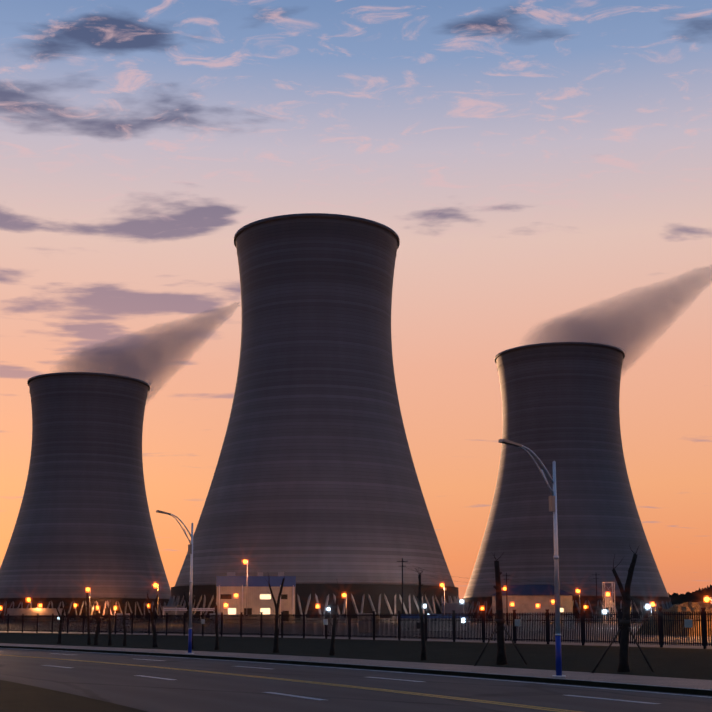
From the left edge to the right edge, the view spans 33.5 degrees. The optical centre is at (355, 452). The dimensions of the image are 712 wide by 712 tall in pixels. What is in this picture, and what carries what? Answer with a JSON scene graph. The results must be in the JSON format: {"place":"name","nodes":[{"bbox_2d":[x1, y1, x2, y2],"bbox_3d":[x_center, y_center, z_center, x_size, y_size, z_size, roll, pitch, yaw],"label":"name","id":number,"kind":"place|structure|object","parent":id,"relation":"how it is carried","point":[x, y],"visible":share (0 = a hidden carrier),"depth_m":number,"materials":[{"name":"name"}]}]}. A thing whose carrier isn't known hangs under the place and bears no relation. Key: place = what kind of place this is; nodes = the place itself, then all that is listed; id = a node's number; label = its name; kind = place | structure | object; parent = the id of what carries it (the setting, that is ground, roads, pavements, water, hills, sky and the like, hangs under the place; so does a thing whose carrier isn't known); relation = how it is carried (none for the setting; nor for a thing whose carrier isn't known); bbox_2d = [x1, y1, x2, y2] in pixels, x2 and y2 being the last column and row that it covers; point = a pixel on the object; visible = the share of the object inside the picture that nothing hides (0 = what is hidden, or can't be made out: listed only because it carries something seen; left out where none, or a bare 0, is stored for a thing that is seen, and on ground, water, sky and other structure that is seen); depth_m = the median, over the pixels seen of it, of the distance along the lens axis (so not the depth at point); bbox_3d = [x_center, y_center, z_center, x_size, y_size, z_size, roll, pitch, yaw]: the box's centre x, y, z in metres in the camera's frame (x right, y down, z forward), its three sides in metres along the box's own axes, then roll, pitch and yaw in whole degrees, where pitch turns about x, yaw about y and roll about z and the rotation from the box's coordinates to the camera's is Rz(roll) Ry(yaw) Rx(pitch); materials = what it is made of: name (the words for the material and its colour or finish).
{"place":"outdoors","nodes":[
{"label":"outdoors","id":0,"kind":"place"},
{"bbox_2d":[0,648,711,711],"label":"road asphalt","id":1,"kind":"structure","parent":0,"point":[183,691],"depth_m":37.05,"materials":[{"name":"grey asphalt"}]},
{"bbox_2d":[5,655,580,711],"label":"yellow line","id":2,"kind":"object","parent":1,"relation":"on","point":[354,686],"visible":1,"depth_m":36.98,"materials":[{"name":"paint"}]},
{"bbox_2d":[0,622,711,711],"bbox_3d":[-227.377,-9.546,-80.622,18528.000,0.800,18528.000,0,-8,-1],"label":"ground","id":3,"kind":"structure","parent":0,"point":[682,661],"depth_m":59.86,"materials":[{"name":"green plant"}]},
{"bbox_2d":[7,608,62,621],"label":"shed","id":4,"kind":"structure","parent":3,"relation":"on","point":[26,611],"depth_m":494.52,"materials":[{"name":"metal"}]},
{"bbox_2d":[53,595,68,643],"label":"pruned tree","id":5,"kind":"object","parent":3,"relation":"on","point":[60,630],"visible":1,"depth_m":93.55,"materials":[{"name":"brown plant"}]},
{"bbox_2d":[0,372,170,621],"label":"cooling tower","id":6,"kind":"structure","parent":3,"relation":"on","point":[83,522],"depth_m":606.01,"materials":[{"name":"concrete"}]},
{"bbox_2d":[85,593,90,644],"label":"pruned tree","id":7,"kind":"object","parent":3,"relation":"on","point":[88,631],"visible":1,"depth_m":89.79,"materials":[{"name":"brown plant"}]},
{"bbox_2d":[93,599,103,644],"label":"pruned tree","id":8,"kind":"object","parent":3,"relation":"on","point":[96,632],"visible":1,"depth_m":88.97,"materials":[{"name":"brown plant"}]},
{"bbox_2d":[105,599,112,645],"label":"pruned tree","id":9,"kind":"object","parent":3,"relation":"on","point":[109,632],"visible":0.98,"depth_m":87.17,"materials":[{"name":"brown plant"}]},
{"bbox_2d":[121,595,126,645],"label":"pruned tree","id":10,"kind":"object","parent":3,"relation":"on","point":[124,629],"visible":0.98,"depth_m":85.49,"materials":[{"name":"brown plant"}]},
{"bbox_2d":[147,586,159,646],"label":"pruned tree","id":11,"kind":"object","parent":3,"relation":"on","point":[154,638],"visible":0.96,"depth_m":81.82,"materials":[{"name":"brown plant"}]},
{"bbox_2d":[154,583,158,625],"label":"yard lamp","id":12,"kind":"object","parent":3,"relation":"on","point":[155,584],"visible":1,"depth_m":242.43,"materials":[{"name":"grey metal"}]},
{"bbox_2d":[162,606,182,622],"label":"shed","id":13,"kind":"structure","parent":3,"relation":"on","point":[173,613],"depth_m":419.02,"materials":[{"name":"metal"}]},
{"bbox_2d":[183,591,196,648],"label":"pruned tree","id":14,"kind":"object","parent":3,"relation":"on","point":[186,601],"visible":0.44,"depth_m":78.02,"materials":[{"name":"brown plant"}]},
{"bbox_2d":[212,600,220,649],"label":"pruned tree","id":15,"kind":"object","parent":3,"relation":"on","point":[216,622],"visible":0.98,"depth_m":75.16,"materials":[{"name":"brown plant"}]},
{"bbox_2d":[243,560,247,613],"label":"yard lamp","id":16,"kind":"object","parent":3,"relation":"on","point":[244,561],"visible":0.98,"depth_m":295.76,"materials":[{"name":"grey metal"}]},
{"bbox_2d":[216,576,295,622],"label":"building","id":17,"kind":"structure","parent":3,"relation":"on","point":[257,598],"depth_m":366.25,"materials":[{"name":"blue"}]},
{"bbox_2d":[267,575,284,652],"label":"pruned tree","id":18,"kind":"object","parent":3,"relation":"on","point":[276,637],"visible":1,"depth_m":69.26,"materials":[{"name":"brown plant"}]},
{"bbox_2d":[158,213,470,622],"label":"cooling tower","id":19,"kind":"structure","parent":3,"relation":"on","point":[315,489],"depth_m":428.73,"materials":[{"name":"concrete"}]},
{"bbox_2d":[329,581,340,654],"bbox_3d":[-1.074,8.925,64.136,0.727,4.171,0.497,2,-8,-15],"label":"pruned tree","id":20,"kind":"object","parent":3,"relation":"on","point":[332,651],"visible":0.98,"depth_m":64.08,"materials":[{"name":"brown plant"}]},
{"bbox_2d":[343,593,346,623],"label":"yard lamp","id":21,"kind":"object","parent":3,"relation":"on","point":[344,594],"visible":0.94,"depth_m":296.51,"materials":[{"name":"grey metal"}]},
{"bbox_2d":[117,572,574,632],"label":"plant clutter","id":22,"kind":"object","parent":3,"relation":"on","point":[233,574],"visible":0.5,"depth_m":184.54,"materials":[{"name":"grey metal"}]},
{"bbox_2d":[0,645,710,689],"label":"kerb","id":23,"kind":"structure","parent":3,"relation":"on","point":[432,669],"depth_m":45.61,"materials":[{"name":"concrete"}]},
{"bbox_2d":[0,608,711,648],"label":"security fence","id":24,"kind":"object","parent":3,"relation":"on","point":[261,624],"visible":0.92,"depth_m":75.80,"materials":[{"name":"black metal"}]},
{"bbox_2d":[201,619,692,627],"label":"fence signs","id":25,"kind":"object","parent":24,"relation":"attached to","point":[688,623],"visible":1,"depth_m":66.01,"materials":[{"name":"beige"}]},
{"bbox_2d":[9,648,711,697],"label":"white edge line","id":26,"kind":"object","parent":3,"relation":"on","point":[438,675],"visible":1,"depth_m":43.92,"materials":[{"name":"paint"}]},
{"bbox_2d":[397,558,407,613],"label":"utility pole","id":27,"kind":"object","parent":3,"relation":"on","point":[402,561],"visible":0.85,"depth_m":198.04,"materials":[{"name":"black paint"}]},
{"bbox_2d":[415,567,427,659],"bbox_3d":[3.104,7.741,56.804,0.762,4.481,0.503,0,-8,-1],"label":"pruned tree","id":28,"kind":"object","parent":3,"relation":"on","point":[423,649],"visible":0.98,"depth_m":56.72,"materials":[{"name":"brown plant"}]},
{"bbox_2d":[397,614,467,630],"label":"shed","id":29,"kind":"structure","parent":3,"relation":"on","point":[433,622],"depth_m":137.69,"materials":[{"name":"grey metal"}]},
{"bbox_2d":[441,584,444,613],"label":"yard lamp","id":30,"kind":"object","parent":3,"relation":"on","point":[442,585],"visible":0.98,"depth_m":326.47,"materials":[{"name":"grey metal"}]},
{"bbox_2d":[441,603,462,613],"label":"shed","id":31,"kind":"structure","parent":3,"relation":"on","point":[456,607],"depth_m":414.89,"materials":[{"name":"grey metal"}]},
{"bbox_2d":[474,552,526,665],"bbox_3d":[6.171,6.839,51.745,2.245,4.978,2.232,0,-8,-1],"label":"pruned tree","id":32,"kind":"object","parent":3,"relation":"on","point":[501,651],"visible":0.98,"depth_m":51.30,"materials":[{"name":"brown plant"}]},
{"bbox_2d":[506,573,507,624],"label":"utility pole","id":33,"kind":"object","parent":3,"relation":"on","point":[506,599],"visible":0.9,"depth_m":246.22,"materials":[{"name":"black paint"}]},
{"bbox_2d":[407,563,593,585],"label":"power wires","id":34,"kind":"object","parent":33,"relation":"attached to","point":[493,577],"visible":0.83,"depth_m":233.04,"materials":[{"name":"black paint"}]},
{"bbox_2d":[491,585,572,621],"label":"building","id":35,"kind":"structure","parent":3,"relation":"on","point":[525,598],"depth_m":510.98,"materials":[{"name":"beige paint"}]},
{"bbox_2d":[462,342,672,621],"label":"cooling tower","id":36,"kind":"structure","parent":3,"relation":"on","point":[560,404],"depth_m":563.25,"materials":[{"name":"concrete"}]},
{"bbox_2d":[602,582,615,623],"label":"lattice mast","id":37,"kind":"object","parent":3,"relation":"on","point":[608,599],"visible":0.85,"depth_m":320.35,"materials":[{"name":"grey metal"}]},
{"bbox_2d":[591,547,653,672],"bbox_3d":[9.841,5.920,44.803,2.194,4.869,2.272,0,-8,-1],"label":"pruned tree","id":38,"kind":"object","parent":3,"relation":"on","point":[625,630],"visible":0.94,"depth_m":44.44,"materials":[{"name":"brown plant"}]},
{"bbox_2d":[635,601,711,635],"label":"dirt mound","id":39,"kind":"object","parent":3,"relation":"on","point":[691,607],"visible":0.5,"depth_m":98.26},
{"bbox_2d":[668,584,711,604],"bbox_3d":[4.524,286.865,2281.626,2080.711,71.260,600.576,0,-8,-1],"label":"hill","id":40,"kind":"structure","parent":3,"relation":"on","point":[699,595],"depth_m":2102.96,"materials":[{"name":"green plant"}]},
{"bbox_2d":[0,643,711,689],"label":"sidewalk","id":41,"kind":"structure","parent":0,"point":[668,681],"depth_m":49.31,"materials":[{"name":"grey concrete"}]},
{"bbox_2d":[156,510,193,653],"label":"street lamp","id":42,"kind":"object","parent":41,"relation":"on","point":[190,548],"visible":1,"depth_m":68.92,"materials":[{"name":"grey metal"}]},
{"bbox_2d":[498,438,565,677],"bbox_3d":[6.146,3.677,41.281,2.520,8.228,0.478,4,-9,-25],"label":"street lamp","id":43,"kind":"object","parent":41,"relation":"on","point":[553,503],"visible":1,"depth_m":41.60,"materials":[{"name":"grey metal"}]},
{"bbox_2d":[0,0,711,599],"label":"sky","id":44,"kind":"structure","parent":0,"point":[541,170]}
]}

